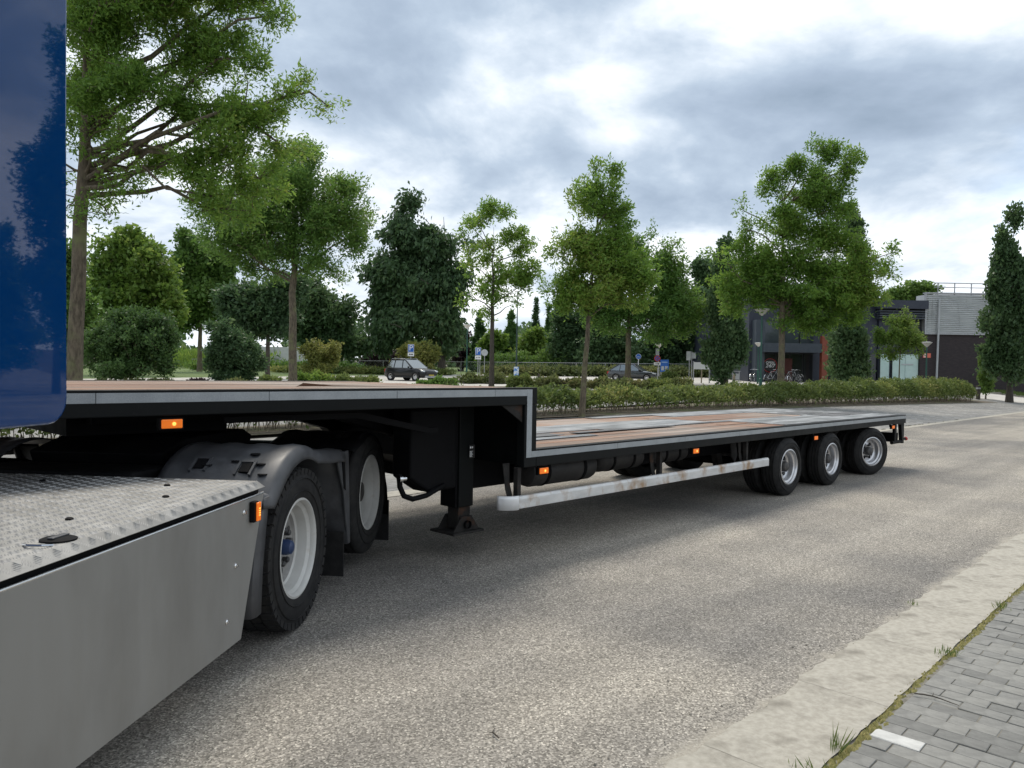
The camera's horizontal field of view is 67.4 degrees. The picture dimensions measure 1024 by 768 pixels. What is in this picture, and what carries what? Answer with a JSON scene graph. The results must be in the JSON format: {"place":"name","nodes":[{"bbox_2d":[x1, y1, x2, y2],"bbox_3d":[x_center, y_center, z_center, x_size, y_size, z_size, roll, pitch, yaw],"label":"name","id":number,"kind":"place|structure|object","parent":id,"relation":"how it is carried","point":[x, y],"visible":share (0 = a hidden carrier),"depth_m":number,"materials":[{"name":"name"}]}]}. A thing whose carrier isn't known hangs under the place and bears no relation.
{"place":"outdoors","nodes":[
{"label":"outdoors","id":0,"kind":"place"},
{"bbox_2d":[150,347,303,366],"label":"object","id":1,"kind":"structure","parent":0,"point":[188,355],"depth_m":111.58,"materials":[{"name":"green plant"}]},
{"bbox_2d":[5,359,1017,496],"bbox_3d":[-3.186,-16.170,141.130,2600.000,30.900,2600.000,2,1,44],"label":"ground","id":2,"kind":"structure","parent":0,"point":[264,436],"depth_m":26.78,"materials":[{"name":"asphalt"}]},
{"bbox_2d":[66,234,105,346],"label":"background tree","id":3,"kind":"object","parent":2,"relation":"on","point":[90,315],"visible":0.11,"depth_m":53.62,"materials":[{"name":"green plant"}]},
{"bbox_2d":[83,302,183,379],"bbox_3d":[-23.160,-2.423,46.465,5.584,5.197,5.515,2,1,43],"label":"round bush","id":4,"kind":"object","parent":2,"relation":"on","point":[121,344],"visible":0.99,"depth_m":45.83,"materials":[{"name":"green plant"}]},
{"bbox_2d":[66,0,351,379],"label":"ash tree","id":5,"kind":"object","parent":2,"relation":"on","point":[100,32],"visible":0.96,"depth_m":14.18,"materials":[{"name":"green plant"}]},
{"bbox_2d":[200,315,270,380],"bbox_3d":[-19.021,-2.177,52.706,4.681,5.010,3.829,1,1,0],"label":"round bush","id":6,"kind":"object","parent":2,"relation":"on","point":[228,353],"visible":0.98,"depth_m":51.87,"materials":[{"name":"green plant"}]},
{"bbox_2d":[208,271,315,374],"bbox_3d":[-20.631,-4.995,62.851,9.122,9.316,4.738,1,1,0],"label":"background tree","id":7,"kind":"object","parent":2,"relation":"on","point":[257,312],"visible":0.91,"depth_m":61.88,"materials":[{"name":"green plant"}]},
{"bbox_2d":[83,366,478,378],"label":"verge","id":8,"kind":"structure","parent":2,"relation":"on","point":[184,372],"depth_m":77.90,"materials":[{"name":"plant"}]},
{"bbox_2d":[85,221,190,326],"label":"maple tree","id":9,"kind":"object","parent":8,"relation":"on","point":[131,266],"visible":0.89,"depth_m":68.54,"materials":[{"name":"green plant"}]},
{"bbox_2d":[164,223,240,371],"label":"background tree","id":10,"kind":"object","parent":8,"relation":"on","point":[199,277],"visible":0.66,"depth_m":86.51,"materials":[{"name":"green plant"}]},
{"bbox_2d":[181,359,366,371],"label":"undergrowth","id":11,"kind":"object","parent":8,"relation":"on","point":[192,365],"visible":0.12,"depth_m":92.56,"materials":[{"name":"green plant"}]},
{"bbox_2d":[261,347,307,361],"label":"pale shed","id":12,"kind":"structure","parent":8,"relation":"on","point":[284,353],"depth_m":143.37,"materials":[{"name":"white"}]},
{"bbox_2d":[281,272,372,366],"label":"background tree","id":13,"kind":"object","parent":8,"relation":"on","point":[325,314],"visible":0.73,"depth_m":84.17,"materials":[{"name":"green plant"}]},
{"bbox_2d":[270,364,457,374],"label":"hedge","id":14,"kind":"object","parent":8,"relation":"on","point":[347,369],"visible":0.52,"depth_m":82.84,"materials":[{"name":"green plant"}]},
{"bbox_2d":[359,349,400,367],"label":"hedge block","id":15,"kind":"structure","parent":8,"relation":"on","point":[373,361],"depth_m":97.83,"materials":[{"name":"green plant"}]},
{"bbox_2d":[343,181,485,368],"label":"beech tree","id":16,"kind":"object","parent":8,"relation":"on","point":[415,277],"visible":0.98,"depth_m":82.05,"materials":[{"name":"green plant"}]},
{"bbox_2d":[449,328,472,370],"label":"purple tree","id":17,"kind":"object","parent":8,"relation":"on","point":[461,359],"visible":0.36,"depth_m":106.92,"materials":[{"name":"green plant"}]},
{"bbox_2d":[463,311,486,371],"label":"conifer tree","id":18,"kind":"object","parent":8,"relation":"on","point":[480,330],"visible":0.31,"depth_m":103.32,"materials":[{"name":"green plant"}]},
{"bbox_2d":[473,325,509,370],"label":"background tree","id":19,"kind":"object","parent":8,"relation":"on","point":[501,341],"visible":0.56,"depth_m":99.07,"materials":[{"name":"green plant"}]},
{"bbox_2d":[499,308,518,358],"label":"conifer tree","id":20,"kind":"object","parent":8,"relation":"on","point":[510,329],"visible":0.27,"depth_m":103.35,"materials":[{"name":"green plant"}]},
{"bbox_2d":[508,324,550,356],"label":"background tree","id":21,"kind":"object","parent":8,"relation":"on","point":[530,340],"visible":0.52,"depth_m":99.02,"materials":[{"name":"green plant"}]},
{"bbox_2d":[530,296,541,329],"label":"conifer tree","id":22,"kind":"object","parent":8,"relation":"on","point":[535,315],"visible":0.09,"depth_m":134.57,"materials":[{"name":"green plant"}]},
{"bbox_2d":[543,304,555,346],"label":"conifer tree","id":23,"kind":"object","parent":8,"relation":"on","point":[547,325],"visible":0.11,"depth_m":109.40,"materials":[{"name":"green plant"}]},
{"bbox_2d":[494,347,687,367],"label":"undergrowth","id":24,"kind":"object","parent":8,"relation":"on","point":[505,359],"visible":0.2,"depth_m":94.38,"materials":[{"name":"green plant"}]},
{"bbox_2d":[66,313,531,366],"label":"wood","id":25,"kind":"object","parent":2,"relation":"on","point":[359,324],"visible":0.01,"depth_m":153.48,"materials":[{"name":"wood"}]},
{"bbox_2d":[0,384,735,437],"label":"parking lane","id":26,"kind":"structure","parent":2,"relation":"on","point":[35,435],"depth_m":20.22,"materials":[{"name":"asphalt"}]},
{"bbox_2d":[39,423,320,445],"bbox_3d":[-9.717,1.075,14.781,2.000,0.244,32.000,2,1,44],"label":"hedge bed","id":27,"kind":"object","parent":26,"relation":"on","point":[253,431],"visible":0.14,"depth_m":18.88,"materials":[{"name":"plant"}]},
{"bbox_2d":[561,375,589,388],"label":"shrub","id":28,"kind":"object","parent":26,"relation":"on","point":[574,382],"visible":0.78,"depth_m":46.44,"materials":[{"name":"green plant"}]},
{"bbox_2d":[586,375,619,388],"bbox_3d":[5.567,-0.059,46.622,2.810,1.078,2.410,1,1,0],"label":"shrub","id":29,"kind":"object","parent":26,"relation":"on","point":[601,380],"visible":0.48,"depth_m":46.31,"materials":[{"name":"green plant"}]},
{"bbox_2d":[617,376,649,389],"bbox_3d":[7.162,-0.010,46.566,2.751,1.018,2.407,1,1,0],"label":"shrub","id":30,"kind":"object","parent":26,"relation":"on","point":[640,383],"visible":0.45,"depth_m":45.92,"materials":[{"name":"green plant"}]},
{"bbox_2d":[644,376,674,388],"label":"shrub","id":31,"kind":"object","parent":26,"relation":"on","point":[658,382],"visible":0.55,"depth_m":45.65,"materials":[{"name":"green plant"}]},
{"bbox_2d":[658,369,679,378],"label":"shrub","id":32,"kind":"object","parent":26,"relation":"on","point":[666,373],"visible":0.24,"depth_m":52.63,"materials":[{"name":"green plant"}]},
{"bbox_2d":[669,376,693,385],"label":"shrub","id":33,"kind":"object","parent":26,"relation":"on","point":[679,380],"visible":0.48,"depth_m":45.60,"materials":[{"name":"green plant"}]},
{"bbox_2d":[83,374,737,385],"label":"car park","id":34,"kind":"structure","parent":2,"relation":"on","point":[411,381],"depth_m":62.66,"materials":[{"name":"asphalt"}]},
{"bbox_2d":[253,373,282,380],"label":"shrub","id":35,"kind":"object","parent":34,"relation":"on","point":[266,377],"visible":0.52,"depth_m":47.36,"materials":[{"name":"green plant"}]},
{"bbox_2d":[286,370,311,380],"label":"shrub","id":36,"kind":"object","parent":34,"relation":"on","point":[300,375],"visible":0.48,"depth_m":47.91,"materials":[{"name":"green plant"}]},
{"bbox_2d":[302,369,334,380],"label":"shrub","id":37,"kind":"object","parent":34,"relation":"on","point":[317,375],"visible":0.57,"depth_m":48.13,"materials":[{"name":"green plant"}]},
{"bbox_2d":[297,337,344,373],"bbox_3d":[-14.999,-1.926,60.223,3.374,3.464,3.298,2,1,34],"label":"ornamental bush","id":38,"kind":"object","parent":34,"relation":"on","point":[318,356],"visible":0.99,"depth_m":59.66,"materials":[{"name":"green plant"}]},
{"bbox_2d":[328,371,354,380],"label":"shrub","id":39,"kind":"object","parent":34,"relation":"on","point":[342,377],"visible":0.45,"depth_m":48.41,"materials":[{"name":"green plant"}]},
{"bbox_2d":[351,375,381,381],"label":"shrub","id":40,"kind":"object","parent":34,"relation":"on","point":[368,378],"visible":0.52,"depth_m":48.73,"materials":[{"name":"green plant"}]},
{"bbox_2d":[384,358,437,380],"bbox_3d":[-7.792,-1.090,59.479,4.388,1.783,2.140,2,1,38],"label":"parked car","id":41,"kind":"object","parent":34,"relation":"on","point":[408,369],"visible":0.93,"depth_m":58.89,"materials":[{"name":"black paint"}]},
{"bbox_2d":[408,344,413,378],"bbox_3d":[-8.358,-1.781,63.416,0.520,2.989,0.086,1,1,-8],"label":"parking sign","id":42,"kind":"object","parent":34,"relation":"on","point":[410,347],"visible":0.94,"depth_m":63.37,"materials":[{"name":"metal"}]},
{"bbox_2d":[389,339,442,368],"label":"ornamental bush","id":43,"kind":"object","parent":34,"relation":"on","point":[427,354],"visible":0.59,"depth_m":74.83,"materials":[{"name":"green plant"}]},
{"bbox_2d":[426,374,458,385],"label":"shrub","id":44,"kind":"object","parent":34,"relation":"on","point":[439,380],"visible":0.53,"depth_m":46.39,"materials":[{"name":"green plant"}]},
{"bbox_2d":[453,371,484,383],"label":"shrub","id":45,"kind":"object","parent":34,"relation":"on","point":[468,377],"visible":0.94,"depth_m":53.62,"materials":[{"name":"green plant"}]},
{"bbox_2d":[475,347,480,375],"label":"parking sign","id":46,"kind":"object","parent":34,"relation":"on","point":[477,351],"visible":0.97,"depth_m":65.85,"materials":[{"name":"metal"}]},
{"bbox_2d":[285,360,690,372],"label":"chain link fence","id":47,"kind":"object","parent":34,"relation":"on","point":[383,363],"visible":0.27,"depth_m":87.63,"materials":[{"name":"metal"}]},
{"bbox_2d":[542,302,592,365],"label":"background tree","id":48,"kind":"object","parent":34,"relation":"on","point":[565,335],"visible":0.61,"depth_m":94.46,"materials":[{"name":"green plant"}]},
{"bbox_2d":[474,362,708,377],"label":"hedge","id":49,"kind":"object","parent":34,"relation":"on","point":[536,369],"visible":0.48,"depth_m":79.48,"materials":[{"name":"green plant"}]},
{"bbox_2d":[573,298,637,367],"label":"background tree","id":50,"kind":"object","parent":34,"relation":"on","point":[605,349],"visible":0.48,"depth_m":89.82,"materials":[{"name":"green plant"}]},
{"bbox_2d":[607,363,659,379],"bbox_3d":[10.358,-0.988,65.188,4.297,1.532,2.100,1,1,24],"label":"parked car","id":51,"kind":"object","parent":34,"relation":"on","point":[618,371],"visible":0.69,"depth_m":64.59,"materials":[{"name":"black metal"}]},
{"bbox_2d":[660,360,668,371],"bbox_3d":[12.454,-1.029,62.754,0.680,1.916,0.079,1,1,20],"label":"info board","id":52,"kind":"object","parent":34,"relation":"on","point":[664,364],"visible":0.68,"depth_m":62.71,"materials":[{"name":"metal"}]},
{"bbox_2d":[624,284,709,367],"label":"background tree","id":53,"kind":"object","parent":34,"relation":"on","point":[675,354],"visible":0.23,"depth_m":86.91,"materials":[{"name":"green plant"}]},
{"bbox_2d":[463,324,470,371],"bbox_3d":[-3.629,-2.491,61.859,0.700,4.599,0.700,1,1,0],"label":"street lamp","id":54,"kind":"object","parent":2,"relation":"on","point":[467,326],"visible":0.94,"depth_m":61.82,"materials":[{"name":"metal"}]},
{"bbox_2d":[2,396,1023,491],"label":"parking bays","id":55,"kind":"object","parent":2,"relation":"on","point":[955,411],"visible":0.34,"depth_m":35.46,"materials":[{"name":"asphalt"}]},
{"bbox_2d":[799,402,1022,422],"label":"bay marking","id":56,"kind":"object","parent":55,"relation":"on","point":[929,410],"visible":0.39,"depth_m":36.48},
{"bbox_2d":[514,294,518,374],"bbox_3d":[0.391,-3.817,61.922,0.400,7.319,0.215,1,1,0],"label":"tall mast","id":57,"kind":"object","parent":2,"relation":"on","point":[516,370],"visible":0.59,"depth_m":61.89,"materials":[{"name":"grey"}]},
{"bbox_2d":[656,344,660,378],"bbox_3d":[11.616,-1.607,60.886,0.595,3.176,0.595,1,1,0],"label":"street lamp","id":58,"kind":"object","parent":2,"relation":"on","point":[659,346],"visible":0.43,"depth_m":60.83,"materials":[{"name":"metal"}]},
{"bbox_2d":[654,348,660,364],"bbox_3d":[11.452,-2.137,60.503,0.520,1.319,0.120,1,1,11],"label":"no stopping sign","id":59,"kind":"object","parent":58,"relation":"attached to","point":[657,358],"visible":1,"depth_m":60.45,"materials":[{"name":"red"}]},
{"bbox_2d":[688,251,715,292],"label":"background tree","id":60,"kind":"object","parent":2,"relation":"on","point":[698,266],"visible":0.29,"depth_m":96.23,"materials":[{"name":"green plant"}]},
{"bbox_2d":[695,230,752,385],"bbox_3d":[15.161,-5.311,54.779,3.480,11.378,3.434,0,1,-40],"label":"upright oak","id":61,"kind":"object","parent":2,"relation":"on","point":[725,349],"visible":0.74,"depth_m":54.25,"materials":[{"name":"green plant"}]},
{"bbox_2d":[694,381,803,384],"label":"forecourt","id":62,"kind":"structure","parent":2,"relation":"on","point":[764,383],"depth_m":61.98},
{"bbox_2d":[686,351,695,377],"bbox_3d":[14.290,-1.307,61.346,0.740,2.598,0.100,1,1,13],"label":"sign board","id":63,"kind":"object","parent":62,"relation":"on","point":[690,355],"visible":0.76,"depth_m":61.32,"materials":[{"name":"metal"}]},
{"bbox_2d":[693,361,709,382],"bbox_3d":[14.841,-0.875,60.176,1.320,1.820,0.130,1,1,14],"label":"notice board","id":64,"kind":"object","parent":62,"relation":"on","point":[697,365],"visible":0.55,"depth_m":60.15,"materials":[{"name":"metal"}]},
{"bbox_2d":[755,342,759,383],"bbox_3d":[19.218,-1.583,59.983,0.595,3.329,0.595,1,1,0],"label":"street lamp","id":65,"kind":"object","parent":62,"relation":"on","point":[757,344],"visible":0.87,"depth_m":59.94,"materials":[{"name":"metal"}]},
{"bbox_2d":[821,197,875,382],"bbox_3d":[24.127,-6.432,54.819,3.599,13.831,3.230,1,1,0],"label":"upright oak","id":66,"kind":"object","parent":62,"relation":"on","point":[848,351],"visible":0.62,"depth_m":54.33,"materials":[{"name":"green plant"}]},
{"bbox_2d":[754,308,769,402],"bbox_3d":[11.844,-1.318,36.515,0.700,4.538,0.700,1,1,0],"label":"street lamp","id":67,"kind":"object","parent":2,"relation":"on","point":[761,314],"visible":0.81,"depth_m":36.47,"materials":[{"name":"metal"}]},
{"bbox_2d":[537,399,995,417],"bbox_3d":[15.154,1.000,37.356,39.543,0.219,2.134,0,1,-39],"label":"hedge bed","id":68,"kind":"object","parent":2,"relation":"on","point":[541,414],"visible":0.62,"depth_m":31.95,"materials":[{"name":"plant"}]},
{"bbox_2d":[0,375,978,444],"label":"hedge","id":69,"kind":"object","parent":68,"relation":"on","point":[614,393],"visible":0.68,"depth_m":32.56,"materials":[{"name":"green plant"}]},
{"bbox_2d":[536,152,664,416],"bbox_3d":[2.828,-3.175,25.117,4.162,8.830,2.734,1,1,0],"label":"ash tree","id":70,"kind":"object","parent":68,"relation":"on","point":[613,261],"visible":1,"depth_m":24.79,"materials":[{"name":"green plant"}]},
{"bbox_2d":[695,131,903,402],"bbox_3d":[13.611,-5.372,36.253,9.795,12.888,4.678,1,1,0],"label":"ash tree","id":71,"kind":"object","parent":68,"relation":"on","point":[814,294],"visible":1,"depth_m":35.95,"materials":[{"name":"green plant"}]},
{"bbox_2d":[665,531,1023,767],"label":"gutter","id":72,"kind":"object","parent":2,"relation":"on","point":[856,687],"visible":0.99,"depth_m":4.10,"materials":[{"name":"concrete"}]},
{"bbox_2d":[830,723,854,752],"bbox_3d":[1.429,1.527,3.315,0.094,0.116,0.122,2,1,30],"label":"grass tuft","id":73,"kind":"object","parent":72,"relation":"on","point":[840,742],"visible":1,"depth_m":3.31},
{"bbox_2d":[823,583,1023,767],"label":"moss","id":74,"kind":"object","parent":72,"relation":"on","point":[861,737],"visible":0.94,"depth_m":3.89,"materials":[{"name":"plant"}]},
{"bbox_2d":[934,644,959,656],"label":"grass tuft","id":75,"kind":"object","parent":72,"relation":"on","point":[947,650],"visible":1,"depth_m":4.48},
{"bbox_2d":[692,282,1023,391],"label":"sports hall","id":76,"kind":"structure","parent":2,"relation":"on","point":[947,326],"depth_m":65.97,"materials":[{"name":"stone"}]},
{"bbox_2d":[764,353,775,381],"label":"window","id":77,"kind":"structure","parent":76,"relation":"in","point":[767,355],"depth_m":66.40,"materials":[{"name":"grey"}]},
{"bbox_2d":[764,358,776,373],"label":"shop sign","id":78,"kind":"object","parent":76,"relation":"attached to","point":[770,364],"visible":0.96,"depth_m":66.33,"materials":[{"name":"black"}]},
{"bbox_2d":[765,320,778,342],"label":"window","id":79,"kind":"structure","parent":76,"relation":"in","point":[771,335],"depth_m":66.36,"materials":[{"name":"grey"}]},
{"bbox_2d":[785,321,798,342],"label":"window","id":80,"kind":"structure","parent":76,"relation":"in","point":[790,337],"depth_m":66.36,"materials":[{"name":"grey"}]},
{"bbox_2d":[790,353,802,381],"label":"window","id":81,"kind":"structure","parent":76,"relation":"in","point":[797,358],"depth_m":66.40,"materials":[{"name":"grey"}]},
{"bbox_2d":[799,327,813,342],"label":"window","id":82,"kind":"structure","parent":76,"relation":"in","point":[801,340],"depth_m":66.36,"materials":[{"name":"grey"}]},
{"bbox_2d":[803,353,812,381],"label":"window","id":83,"kind":"structure","parent":76,"relation":"in","point":[807,357],"depth_m":66.40,"materials":[{"name":"grey"}]},
{"bbox_2d":[863,353,875,380],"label":"window","id":84,"kind":"structure","parent":76,"relation":"in","point":[872,357],"depth_m":66.40,"materials":[{"name":"grey"}]},
{"bbox_2d":[879,353,888,380],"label":"window","id":85,"kind":"structure","parent":76,"relation":"in","point":[883,365],"depth_m":66.18,"materials":[{"name":"teal"}]},
{"bbox_2d":[891,353,904,378],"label":"window","id":86,"kind":"structure","parent":76,"relation":"in","point":[894,364],"depth_m":66.18,"materials":[{"name":"teal"}]},
{"bbox_2d":[905,353,918,380],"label":"window","id":87,"kind":"structure","parent":76,"relation":"in","point":[910,370],"depth_m":66.18,"materials":[{"name":"teal"}]},
{"bbox_2d":[870,305,926,377],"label":"globe tree","id":88,"kind":"object","parent":2,"relation":"on","point":[904,333],"visible":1,"depth_m":53.29,"materials":[{"name":"green plant"}]},
{"bbox_2d":[880,279,943,299],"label":"background tree","id":89,"kind":"object","parent":2,"relation":"on","point":[910,289],"visible":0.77,"depth_m":100.87,"materials":[{"name":"green plant"}]},
{"bbox_2d":[921,342,931,395],"bbox_3d":[26.584,-0.883,49.283,0.630,3.651,0.630,1,1,0],"label":"street lamp","id":90,"kind":"object","parent":2,"relation":"on","point":[926,344],"visible":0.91,"depth_m":49.24,"materials":[{"name":"metal"}]},
{"bbox_2d":[976,343,996,398],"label":"column conifer","id":91,"kind":"object","parent":2,"relation":"on","point":[986,384],"depth_m":52.63,"materials":[{"name":"green plant"}]},
{"bbox_2d":[972,199,1023,402],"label":"upright oak","id":92,"kind":"object","parent":2,"relation":"on","point":[1001,350],"visible":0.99,"depth_m":49.85,"materials":[{"name":"green plant"}]},
{"bbox_2d":[66,0,1023,357],"label":"sky","id":93,"kind":"structure","parent":0,"point":[460,101],"materials":[{"name":"grey"}]},
{"bbox_2d":[76,413,1023,767],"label":"road","id":94,"kind":"structure","parent":0,"point":[420,645],"depth_m":5.04,"materials":[{"name":"asphalt"}]},
{"bbox_2d":[0,0,388,767],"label":"truck tractor","id":95,"kind":"object","parent":94,"relation":"on","point":[140,574],"visible":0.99,"depth_m":3.03,"materials":[{"name":"metal"}]},
{"bbox_2d":[25,380,907,535],"bbox_3d":[1.134,0.722,9.613,3.004,1.513,14.671,2,1,44],"label":"flatbed trailer","id":96,"kind":"object","parent":94,"relation":"on","point":[455,445],"visible":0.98,"depth_m":6.78,"materials":[{"name":"paint"}]},
{"bbox_2d":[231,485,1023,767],"bbox_3d":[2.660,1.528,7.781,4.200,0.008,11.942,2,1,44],"label":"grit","id":97,"kind":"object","parent":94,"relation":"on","point":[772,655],"visible":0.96,"depth_m":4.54,"materials":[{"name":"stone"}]},
{"bbox_2d":[387,411,1023,496],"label":"gutter","id":98,"kind":"object","parent":94,"relation":"on","point":[397,493],"visible":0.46,"depth_m":25.53,"materials":[{"name":"concrete"}]},
{"bbox_2d":[836,590,1023,767],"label":"pavement","id":99,"kind":"structure","parent":0,"point":[979,680],"depth_m":3.70,"materials":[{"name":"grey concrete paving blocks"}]},
{"bbox_2d":[975,393,1023,402],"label":"side road","id":100,"kind":"structure","parent":0,"point":[997,397],"depth_m":55.57,"materials":[{"name":"asphalt"}]},
{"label":"shrub bed","id":101,"kind":"structure","parent":0,"visible":0},
{"bbox_2d":[177,135,379,380],"bbox_3d":[-10.424,-5.344,34.993,9.153,12.020,4.494,1,1,0],"label":"ash tree","id":102,"kind":"object","parent":101,"relation":"on","point":[321,222],"visible":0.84,"depth_m":34.50,"materials":[{"name":"green plant"}]},
{"bbox_2d":[480,370,507,383],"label":"shrub","id":103,"kind":"object","parent":101,"relation":"on","point":[499,377],"visible":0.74,"depth_m":53.51,"materials":[{"name":"green plant"}]},
{"bbox_2d":[452,194,546,385],"bbox_3d":[-0.844,-5.718,48.455,6.069,12.082,3.293,1,1,0],"label":"ash tree","id":104,"kind":"object","parent":101,"relation":"on","point":[524,276],"visible":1,"depth_m":48.26,"materials":[{"name":"green plant"}]},
{"bbox_2d":[505,372,534,386],"bbox_3d":[0.596,-0.168,47.117,2.124,1.211,1.896,1,1,0],"label":"shrub","id":105,"kind":"object","parent":101,"relation":"on","point":[513,380],"visible":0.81,"depth_m":46.56,"materials":[{"name":"green plant"}]},
{"bbox_2d":[533,373,563,387],"bbox_3d":[2.223,-0.136,46.935,2.109,1.147,1.861,0,1,-39],"label":"shrub","id":106,"kind":"object","parent":101,"relation":"on","point":[543,380],"visible":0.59,"depth_m":46.49,"materials":[{"name":"green plant"}]},
{"bbox_2d":[576,219,710,377],"bbox_3d":[9.874,-6.049,56.282,10.544,12.447,5.133,1,1,12],"label":"ash tree","id":107,"kind":"object","parent":101,"relation":"on","point":[675,302],"visible":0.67,"depth_m":55.60,"materials":[{"name":"green plant"}]},
{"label":"lawn","id":108,"kind":"structure","parent":0,"visible":0},
{"bbox_2d":[974,387,1023,395],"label":"grass","id":109,"kind":"structure","parent":108,"relation":"on","point":[1014,392],"depth_m":63.36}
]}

